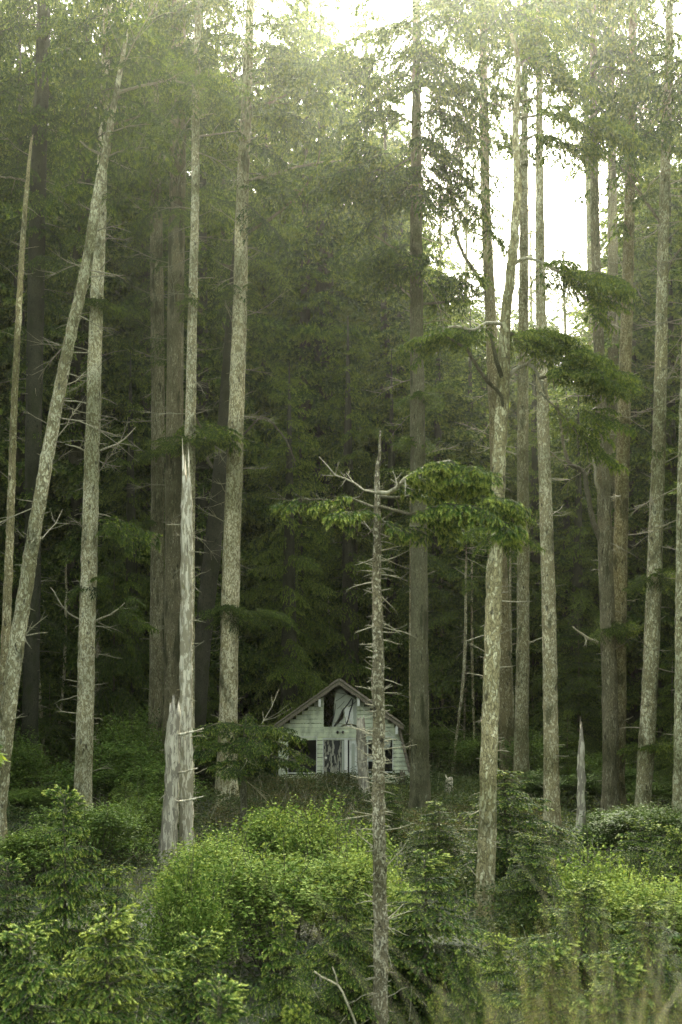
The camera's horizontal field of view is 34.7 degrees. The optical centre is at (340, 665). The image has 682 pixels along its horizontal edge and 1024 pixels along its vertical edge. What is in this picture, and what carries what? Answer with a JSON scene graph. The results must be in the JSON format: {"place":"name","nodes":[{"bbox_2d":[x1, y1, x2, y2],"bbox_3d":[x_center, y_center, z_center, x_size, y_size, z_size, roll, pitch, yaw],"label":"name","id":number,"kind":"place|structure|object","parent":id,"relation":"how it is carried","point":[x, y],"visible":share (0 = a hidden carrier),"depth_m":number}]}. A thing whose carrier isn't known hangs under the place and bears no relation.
{"place":"outdoors","nodes":[
{"label":"outdoors","id":0,"kind":"place"},
{"bbox_2d":[0,734,681,1023],"bbox_3d":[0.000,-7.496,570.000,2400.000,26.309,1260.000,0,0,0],"label":"ground","id":1,"kind":"structure","parent":0,"point":[240,1019],"depth_m":24.45},
{"bbox_2d":[0,135,39,837],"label":"dead tree","id":2,"kind":"object","parent":1,"relation":"on","point":[7,591],"visible":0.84,"depth_m":30.42},
{"bbox_2d":[0,78,52,697],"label":"conifer tree","id":3,"kind":"object","parent":1,"relation":"on","point":[2,373],"visible":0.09,"depth_m":57.03},
{"bbox_2d":[0,856,68,1022],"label":"young spruce","id":4,"kind":"object","parent":1,"relation":"on","point":[6,922],"visible":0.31,"depth_m":15.49},
{"bbox_2d":[8,720,63,792],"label":"shrub","id":5,"kind":"object","parent":1,"relation":"on","point":[19,771],"visible":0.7,"depth_m":43.22},
{"bbox_2d":[11,558,76,766],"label":"slender tree","id":6,"kind":"object","parent":1,"relation":"on","point":[54,627],"visible":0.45,"depth_m":51.94},
{"bbox_2d":[0,815,90,886],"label":"shrub","id":7,"kind":"object","parent":1,"relation":"on","point":[29,850],"visible":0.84,"depth_m":26.15},
{"bbox_2d":[16,676,74,780],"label":"understory spruce","id":8,"kind":"object","parent":1,"relation":"on","point":[51,734],"visible":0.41,"depth_m":51.72},
{"bbox_2d":[7,784,94,815],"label":"shrub","id":9,"kind":"object","parent":1,"relation":"on","point":[26,797],"visible":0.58,"depth_m":39.14},
{"bbox_2d":[40,615,77,765],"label":"understory spruce","id":10,"kind":"object","parent":1,"relation":"on","point":[71,741],"visible":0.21,"depth_m":55.10},
{"bbox_2d":[0,920,120,1023],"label":"young spruce","id":11,"kind":"object","parent":1,"relation":"on","point":[18,1014],"visible":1,"depth_m":10.39},
{"bbox_2d":[41,561,80,761],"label":"slender tree","id":12,"kind":"object","parent":1,"relation":"on","point":[62,680],"visible":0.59,"depth_m":53.94},
{"bbox_2d":[0,0,123,788],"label":"spruce tree","id":13,"kind":"object","parent":1,"relation":"on","point":[36,119],"visible":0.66,"depth_m":46.71},
{"bbox_2d":[0,0,123,755],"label":"conifer tree","id":14,"kind":"object","parent":1,"relation":"on","point":[20,61],"visible":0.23,"depth_m":56.27},
{"bbox_2d":[0,784,130,1023],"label":"young spruce","id":15,"kind":"object","parent":1,"relation":"on","point":[59,944],"visible":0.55,"depth_m":14.93},
{"bbox_2d":[7,90,139,762],"bbox_3d":[-13.872,-11.963,56.567,7.072,35.320,7.154,0,0,0],"label":"spruce tree","id":16,"kind":"object","parent":1,"relation":"on","point":[74,456],"visible":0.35,"depth_m":56.69},
{"bbox_2d":[0,0,165,723],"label":"conifer tree","id":17,"kind":"object","parent":1,"relation":"on","point":[65,550],"visible":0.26,"depth_m":56.27},
{"bbox_2d":[14,788,176,880],"bbox_3d":[-6.503,4.371,28.070,3.834,2.397,3.295,0,0,23],"label":"shrub","id":18,"kind":"object","parent":1,"relation":"on","point":[95,821],"visible":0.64,"depth_m":27.86},
{"bbox_2d":[27,720,164,805],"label":"shrub","id":19,"kind":"object","parent":1,"relation":"on","point":[123,759],"visible":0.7,"depth_m":39.49},
{"bbox_2d":[23,0,196,819],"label":"spruce tree","id":20,"kind":"object","parent":1,"relation":"on","point":[88,588],"visible":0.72,"depth_m":34.81},
{"bbox_2d":[74,536,149,755],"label":"understory spruce","id":21,"kind":"object","parent":1,"relation":"on","point":[127,663],"visible":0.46,"depth_m":52.53},
{"bbox_2d":[58,903,181,1023],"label":"young spruce","id":22,"kind":"object","parent":1,"relation":"on","point":[120,956],"visible":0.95,"depth_m":10.96},
{"bbox_2d":[80,776,162,862],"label":"shrub","id":23,"kind":"object","parent":1,"relation":"on","point":[143,809],"visible":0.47,"depth_m":30.75},
{"bbox_2d":[79,343,164,742],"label":"conifer tree","id":24,"kind":"object","parent":1,"relation":"on","point":[132,586],"visible":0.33,"depth_m":54.70},
{"bbox_2d":[70,865,178,1023],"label":"young spruce","id":25,"kind":"object","parent":1,"relation":"on","point":[135,929],"visible":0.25,"depth_m":15.86},
{"bbox_2d":[0,2,249,845],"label":"spruce tree","id":26,"kind":"object","parent":1,"relation":"on","point":[12,675],"visible":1,"depth_m":29.38},
{"bbox_2d":[63,686,195,789],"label":"shrub","id":27,"kind":"object","parent":1,"relation":"on","point":[136,730],"visible":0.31,"depth_m":43.86},
{"bbox_2d":[49,0,241,740],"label":"conifer tree","id":28,"kind":"object","parent":1,"relation":"on","point":[143,275],"visible":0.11,"depth_m":57.51},
{"bbox_2d":[56,0,235,750],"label":"spruce tree","id":29,"kind":"object","parent":1,"relation":"on","point":[157,379],"visible":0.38,"depth_m":47.26},
{"bbox_2d":[104,751,215,825],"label":"shrub","id":30,"kind":"object","parent":1,"relation":"on","point":[158,785],"visible":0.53,"depth_m":36.96},
{"bbox_2d":[64,0,270,753],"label":"spruce tree","id":31,"kind":"object","parent":1,"relation":"on","point":[177,218],"visible":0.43,"depth_m":43.70},
{"bbox_2d":[156,694,203,874],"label":"dead tree","id":32,"kind":"object","parent":1,"relation":"on","point":[171,800],"visible":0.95,"depth_m":28.63},
{"bbox_2d":[109,809,251,1013],"bbox_3d":[-2.613,3.970,17.553,2.395,3.450,2.562,0,0,-38],"label":"shrub","id":33,"kind":"object","parent":1,"relation":"on","point":[176,923],"visible":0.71,"depth_m":17.30},
{"bbox_2d":[96,2,269,723],"bbox_3d":[-9.379,-17.340,59.866,10.776,46.735,10.550,0,0,35],"label":"conifer tree","id":34,"kind":"object","parent":1,"relation":"on","point":[253,633],"visible":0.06,"depth_m":58.01},
{"bbox_2d":[165,440,210,850],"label":"dead tree","id":35,"kind":"object","parent":1,"relation":"on","point":[186,813],"visible":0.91,"depth_m":29.66},
{"bbox_2d":[140,926,238,1023],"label":"young spruce","id":36,"kind":"object","parent":1,"relation":"on","point":[199,947],"visible":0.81,"depth_m":11.46},
{"bbox_2d":[101,0,299,739],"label":"conifer tree","id":37,"kind":"object","parent":1,"relation":"on","point":[204,471],"visible":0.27,"depth_m":56.67},
{"bbox_2d":[131,0,270,811],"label":"spruce tree","id":38,"kind":"object","parent":1,"relation":"on","point":[193,445],"visible":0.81,"depth_m":40.87},
{"bbox_2d":[144,816,272,950],"bbox_3d":[-2.446,4.263,20.923,2.856,2.695,3.323,0,0,0],"label":"shrub","id":39,"kind":"object","parent":1,"relation":"on","point":[223,850],"visible":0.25,"depth_m":20.64},
{"bbox_2d":[194,974,249,1023],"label":"young spruce","id":40,"kind":"object","parent":1,"relation":"on","point":[232,1001],"visible":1,"depth_m":9.02},
{"bbox_2d":[187,139,298,787],"bbox_3d":[-4.615,-9.190,48.996,5.486,29.641,5.558,0,0,0],"label":"spruce tree","id":41,"kind":"object","parent":1,"relation":"on","point":[209,578],"visible":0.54,"depth_m":48.70},
{"bbox_2d":[207,33,298,743],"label":"conifer tree","id":42,"kind":"object","parent":1,"relation":"on","point":[244,528],"visible":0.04,"depth_m":69.03},
{"bbox_2d":[192,689,315,832],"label":"understory spruce","id":43,"kind":"object","parent":1,"relation":"on","point":[257,742],"visible":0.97,"depth_m":33.50},
{"bbox_2d":[216,28,299,718],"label":"conifer tree","id":44,"kind":"object","parent":1,"relation":"on","point":[265,405],"visible":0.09,"depth_m":68.82},
{"bbox_2d":[189,774,333,916],"bbox_3d":[-1.731,3.968,23.614,3.392,3.220,2.955,0,0,0],"label":"shrub","id":45,"kind":"object","parent":1,"relation":"on","point":[260,833],"visible":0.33,"depth_m":23.30},
{"bbox_2d":[240,38,301,720],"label":"conifer tree","id":46,"kind":"object","parent":1,"relation":"on","point":[285,219],"visible":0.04,"depth_m":69.09},
{"bbox_2d":[189,833,365,984],"bbox_3d":[-1.142,4.224,18.865,3.834,2.728,3.295,0,0,-17],"label":"shrub","id":47,"kind":"object","parent":1,"relation":"on","point":[288,891],"visible":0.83,"depth_m":18.47},
{"bbox_2d":[236,908,331,1023],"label":"young spruce","id":48,"kind":"object","parent":1,"relation":"on","point":[292,985],"visible":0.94,"depth_m":12.40},
{"bbox_2d":[132,0,438,808],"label":"spruce tree","id":49,"kind":"object","parent":1,"relation":"on","point":[230,612],"visible":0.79,"depth_m":41.73},
{"bbox_2d":[238,357,348,775],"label":"conifer tree","id":50,"kind":"object","parent":1,"relation":"on","point":[289,671],"visible":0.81,"depth_m":53.67},
{"bbox_2d":[262,438,334,745],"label":"conifer tree","id":51,"kind":"object","parent":1,"relation":"on","point":[300,547],"visible":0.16,"depth_m":59.79},
{"bbox_2d":[238,0,378,714],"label":"conifer tree","id":52,"kind":"object","parent":1,"relation":"on","point":[306,284],"visible":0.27,"depth_m":61.73},
{"bbox_2d":[240,0,388,696],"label":"conifer tree","id":53,"kind":"object","parent":1,"relation":"on","point":[340,299],"visible":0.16,"depth_m":61.77},
{"bbox_2d":[251,763,405,939],"bbox_3d":[-0.397,3.809,22.388,3.564,3.708,3.332,0,0,0],"label":"shrub","id":54,"kind":"object","parent":1,"relation":"on","point":[316,838],"visible":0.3,"depth_m":22.45},
{"bbox_2d":[0,748,681,1023],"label":"undergrowth","id":55,"kind":"object","parent":1,"relation":"on","point":[211,794],"visible":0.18,"depth_m":33.20},
{"bbox_2d":[274,678,409,786],"bbox_3d":[0.112,3.131,53.509,6.356,4.938,8.138,0,0,0],"label":"cabin","id":56,"kind":"object","parent":1,"relation":"on","point":[333,748],"visible":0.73,"depth_m":49.99},
{"bbox_2d":[323,689,356,727],"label":"window","id":57,"kind":"structure","parent":56,"relation":"in","point":[343,702],"depth_m":50.12},
{"bbox_2d":[296,310,402,727],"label":"conifer tree","id":58,"kind":"object","parent":1,"relation":"on","point":[350,666],"visible":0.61,"depth_m":57.67},
{"bbox_2d":[329,712,372,803],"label":"dead tree","id":59,"kind":"object","parent":1,"relation":"on","point":[363,771],"visible":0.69,"depth_m":42.84},
{"bbox_2d":[276,877,429,1023],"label":"young spruce","id":60,"kind":"object","parent":1,"relation":"on","point":[344,967],"visible":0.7,"depth_m":15.36},
{"bbox_2d":[311,0,408,673],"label":"conifer tree","id":61,"kind":"object","parent":1,"relation":"on","point":[356,32],"visible":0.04,"depth_m":65.41},
{"bbox_2d":[309,815,440,948],"bbox_3d":[0.497,4.079,19.325,2.714,2.774,2.364,0,0,17],"label":"shrub","id":62,"kind":"object","parent":1,"relation":"on","point":[365,871],"visible":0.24,"depth_m":19.06},
{"bbox_2d":[316,79,446,685],"bbox_3d":[2.671,-13.961,62.904,10.776,40.032,10.550,0,0,-39],"label":"conifer tree","id":63,"kind":"object","parent":1,"relation":"on","point":[384,323],"visible":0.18,"depth_m":62.13},
{"bbox_2d":[197,766,566,856],"bbox_3d":[1.151,4.807,39.761,11.273,1.668,19.629,0,0,0],"label":"brush","id":64,"kind":"object","parent":1,"relation":"on","point":[343,779],"visible":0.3,"depth_m":39.12},
{"bbox_2d":[339,347,430,725],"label":"conifer tree","id":65,"kind":"object","parent":1,"relation":"on","point":[390,460],"visible":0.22,"depth_m":59.75},
{"bbox_2d":[361,785,420,849],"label":"young spruce","id":66,"kind":"object","parent":1,"relation":"on","point":[395,806],"visible":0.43,"depth_m":32.82},
{"bbox_2d":[266,430,537,1023],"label":"dead tree","id":67,"kind":"object","parent":1,"relation":"on","point":[490,509],"visible":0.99,"depth_m":14.92},
{"bbox_2d":[326,124,480,735],"bbox_3d":[3.818,-12.946,63.750,9.979,37.767,10.762,0,0,43],"label":"conifer tree","id":68,"kind":"object","parent":1,"relation":"on","point":[392,313],"visible":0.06,"depth_m":62.50},
{"bbox_2d":[368,501,452,763],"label":"slender tree","id":69,"kind":"object","parent":1,"relation":"on","point":[444,596],"visible":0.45,"depth_m":53.95},
{"bbox_2d":[371,931,454,1023],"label":"young spruce","id":70,"kind":"object","parent":1,"relation":"on","point":[417,1010],"visible":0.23,"depth_m":15.77},
{"bbox_2d":[399,528,458,765],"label":"slender tree","id":71,"kind":"object","parent":1,"relation":"on","point":[435,598],"visible":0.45,"depth_m":54.95},
{"bbox_2d":[349,251,514,768],"bbox_3d":[4.992,-7.779,57.737,8.755,27.396,8.118,0,0,13],"label":"conifer tree","id":72,"kind":"object","parent":1,"relation":"on","point":[440,388],"visible":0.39,"depth_m":56.74},
{"bbox_2d":[389,801,474,894],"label":"young spruce","id":73,"kind":"object","parent":1,"relation":"on","point":[447,843],"visible":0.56,"depth_m":26.84},
{"bbox_2d":[382,286,489,732],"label":"conifer tree","id":74,"kind":"object","parent":1,"relation":"on","point":[431,430],"visible":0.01,"depth_m":60.85},
{"bbox_2d":[402,712,480,775],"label":"shrub","id":75,"kind":"object","parent":1,"relation":"on","point":[439,745],"visible":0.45,"depth_m":53.88},
{"bbox_2d":[428,557,484,773],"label":"slender tree","id":76,"kind":"object","parent":1,"relation":"on","point":[467,582],"visible":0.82,"depth_m":52.94},
{"bbox_2d":[357,848,561,1023],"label":"young spruce","id":77,"kind":"object","parent":1,"relation":"on","point":[425,958],"visible":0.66,"depth_m":15.79},
{"bbox_2d":[385,775,537,803],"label":"grass","id":78,"kind":"structure","parent":1,"relation":"on","point":[443,790],"depth_m":47.65},
{"bbox_2d":[290,0,526,821],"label":"spruce tree","id":79,"kind":"object","parent":78,"relation":"on","point":[429,69],"visible":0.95,"depth_m":38.92},
{"bbox_2d":[439,950,488,1023],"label":"young spruce","id":80,"kind":"object","parent":1,"relation":"on","point":[477,1017],"visible":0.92,"depth_m":11.45},
{"bbox_2d":[400,288,535,739],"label":"conifer tree","id":81,"kind":"object","parent":1,"relation":"on","point":[468,389],"visible":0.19,"depth_m":58.12},
{"bbox_2d":[451,561,486,775],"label":"slender tree","id":82,"kind":"object","parent":1,"relation":"on","point":[472,656],"visible":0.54,"depth_m":53.95},
{"bbox_2d":[439,730,499,776],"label":"shrub","id":83,"kind":"object","parent":1,"relation":"on","point":[469,754],"visible":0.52,"depth_m":51.43},
{"bbox_2d":[420,0,545,788],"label":"spruce tree","id":84,"kind":"object","parent":1,"relation":"on","point":[506,726],"visible":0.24,"depth_m":46.78},
{"bbox_2d":[447,932,523,1023],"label":"young spruce","id":85,"kind":"object","parent":1,"relation":"on","point":[489,964],"visible":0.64,"depth_m":12.92},
{"bbox_2d":[297,842,681,1023],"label":"dry grass","id":86,"kind":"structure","parent":1,"relation":"on","point":[630,1018],"depth_m":2.39},
{"bbox_2d":[427,768,590,902],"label":"young spruce","id":87,"kind":"object","parent":1,"relation":"on","point":[503,862],"visible":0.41,"depth_m":25.60},
{"bbox_2d":[467,532,556,722],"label":"slender tree","id":88,"kind":"object","parent":1,"relation":"on","point":[532,603],"visible":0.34,"depth_m":53.94},
{"bbox_2d":[459,0,575,800],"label":"spruce tree","id":89,"kind":"object","parent":1,"relation":"on","point":[521,744],"visible":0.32,"depth_m":43.81},
{"bbox_2d":[394,7,646,916],"bbox_3d":[3.978,-4.288,24.089,5.665,20.517,2.822,0,0,0],"label":"tree","id":90,"kind":"object","parent":1,"relation":"on","point":[597,375],"visible":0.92,"depth_m":23.85},
{"bbox_2d":[498,352,562,738],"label":"conifer tree","id":91,"kind":"object","parent":1,"relation":"on","point":[534,488],"visible":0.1,"depth_m":59.76},
{"bbox_2d":[471,833,592,951],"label":"young spruce","id":92,"kind":"object","parent":1,"relation":"on","point":[532,869],"visible":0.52,"depth_m":22.13},
{"bbox_2d":[432,0,636,844],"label":"spruce tree","id":93,"kind":"object","parent":1,"relation":"on","point":[551,745],"visible":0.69,"depth_m":32.85},
{"bbox_2d":[490,937,594,1023],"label":"young spruce","id":94,"kind":"object","parent":1,"relation":"on","point":[515,998],"visible":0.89,"depth_m":11.48},
{"bbox_2d":[498,720,597,792],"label":"shrub","id":95,"kind":"object","parent":1,"relation":"on","point":[536,749],"visible":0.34,"depth_m":45.40},
{"bbox_2d":[525,710,599,809],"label":"understory spruce","id":96,"kind":"object","parent":1,"relation":"on","point":[567,763],"visible":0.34,"depth_m":42.68},
{"bbox_2d":[485,877,643,1023],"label":"young spruce","id":97,"kind":"object","parent":1,"relation":"on","point":[583,890],"visible":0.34,"depth_m":16.90},
{"bbox_2d":[529,604,602,760],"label":"understory spruce","id":98,"kind":"object","parent":1,"relation":"on","point":[577,688],"visible":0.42,"depth_m":51.73},
{"bbox_2d":[546,244,585,406],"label":"slender tree","id":99,"kind":"object","parent":1,"relation":"on","point":[566,313],"visible":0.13,"depth_m":83.90},
{"bbox_2d":[506,765,627,807],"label":"shrub","id":100,"kind":"object","parent":1,"relation":"on","point":[569,780],"visible":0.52,"depth_m":41.69},
{"bbox_2d":[508,378,637,745],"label":"conifer tree","id":101,"kind":"object","parent":1,"relation":"on","point":[565,523],"visible":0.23,"depth_m":55.87},
{"bbox_2d":[529,391,628,758],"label":"conifer tree","id":102,"kind":"object","parent":1,"relation":"on","point":[578,582],"visible":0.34,"depth_m":54.73},
{"bbox_2d":[573,721,585,854],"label":"dead tree","id":103,"kind":"object","parent":1,"relation":"on","point":[581,791],"visible":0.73,"depth_m":31.91},
{"bbox_2d":[509,0,657,813],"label":"spruce tree","id":104,"kind":"object","parent":1,"relation":"on","point":[611,630],"visible":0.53,"depth_m":37.99},
{"bbox_2d":[529,310,671,751],"bbox_3d":[13.680,-6.522,58.438,8.238,24.728,7.639,0,0,-3],"label":"conifer tree","id":105,"kind":"object","parent":1,"relation":"on","point":[630,537],"visible":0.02,"depth_m":57.09},
{"bbox_2d":[535,812,667,977],"bbox_3d":[4.676,4.030,18.827,2.708,3.238,2.896,0,0,28],"label":"shrub","id":106,"kind":"object","parent":1,"relation":"on","point":[620,875],"visible":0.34,"depth_m":18.78},
{"bbox_2d":[563,794,654,860],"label":"shrub","id":107,"kind":"object","parent":1,"relation":"on","point":[597,831],"visible":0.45,"depth_m":30.54},
{"bbox_2d":[569,954,655,1023],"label":"young spruce","id":108,"kind":"object","parent":1,"relation":"on","point":[617,973],"visible":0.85,"depth_m":10.44},
{"bbox_2d":[561,0,673,548],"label":"spruce tree","id":109,"kind":"object","parent":1,"relation":"on","point":[612,257],"visible":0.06,"depth_m":55.78},
{"bbox_2d":[557,150,681,765],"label":"conifer tree","id":110,"kind":"object","parent":1,"relation":"on","point":[640,485],"visible":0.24,"depth_m":56.23},
{"bbox_2d":[560,0,681,809],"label":"spruce tree","id":111,"kind":"object","parent":1,"relation":"on","point":[620,566],"visible":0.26,"depth_m":38.59},
{"bbox_2d":[561,818,681,896],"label":"young spruce","id":112,"kind":"object","parent":1,"relation":"on","point":[632,851],"visible":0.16,"depth_m":22.88},
{"bbox_2d":[564,899,681,1023],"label":"young spruce","id":113,"kind":"object","parent":1,"relation":"on","point":[665,973],"visible":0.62,"depth_m":14.22},
{"bbox_2d":[568,0,681,811],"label":"spruce tree","id":114,"kind":"object","parent":1,"relation":"on","point":[645,749],"visible":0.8,"depth_m":36.23},
{"bbox_2d":[593,795,681,864],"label":"shrub","id":115,"kind":"object","parent":1,"relation":"on","point":[659,816],"visible":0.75,"depth_m":29.41},
{"bbox_2d":[597,854,681,1002],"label":"shrub","id":116,"kind":"object","parent":1,"relation":"on","point":[653,898],"visible":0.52,"depth_m":17.21},
{"bbox_2d":[605,0,681,849],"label":"spruce tree","id":117,"kind":"object","parent":1,"relation":"on","point":[666,125],"visible":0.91,"depth_m":31.92},
{"bbox_2d":[619,79,681,734],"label":"conifer tree","id":118,"kind":"object","parent":1,"relation":"on","point":[675,309],"visible":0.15,"depth_m":58.81},
{"bbox_2d":[627,640,674,779],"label":"understory spruce","id":119,"kind":"object","parent":1,"relation":"on","point":[670,708],"visible":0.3,"depth_m":49.73},
{"bbox_2d":[626,387,678,761],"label":"conifer tree","id":120,"kind":"object","parent":1,"relation":"on","point":[634,731],"visible":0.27,"depth_m":55.56},
{"bbox_2d":[632,825,681,971],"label":"young spruce","id":121,"kind":"object","parent":1,"relation":"on","point":[658,869],"visible":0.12,"depth_m":20.96},
{"bbox_2d":[14,0,681,407],"label":"sky","id":122,"kind":"structure","parent":0,"point":[565,224]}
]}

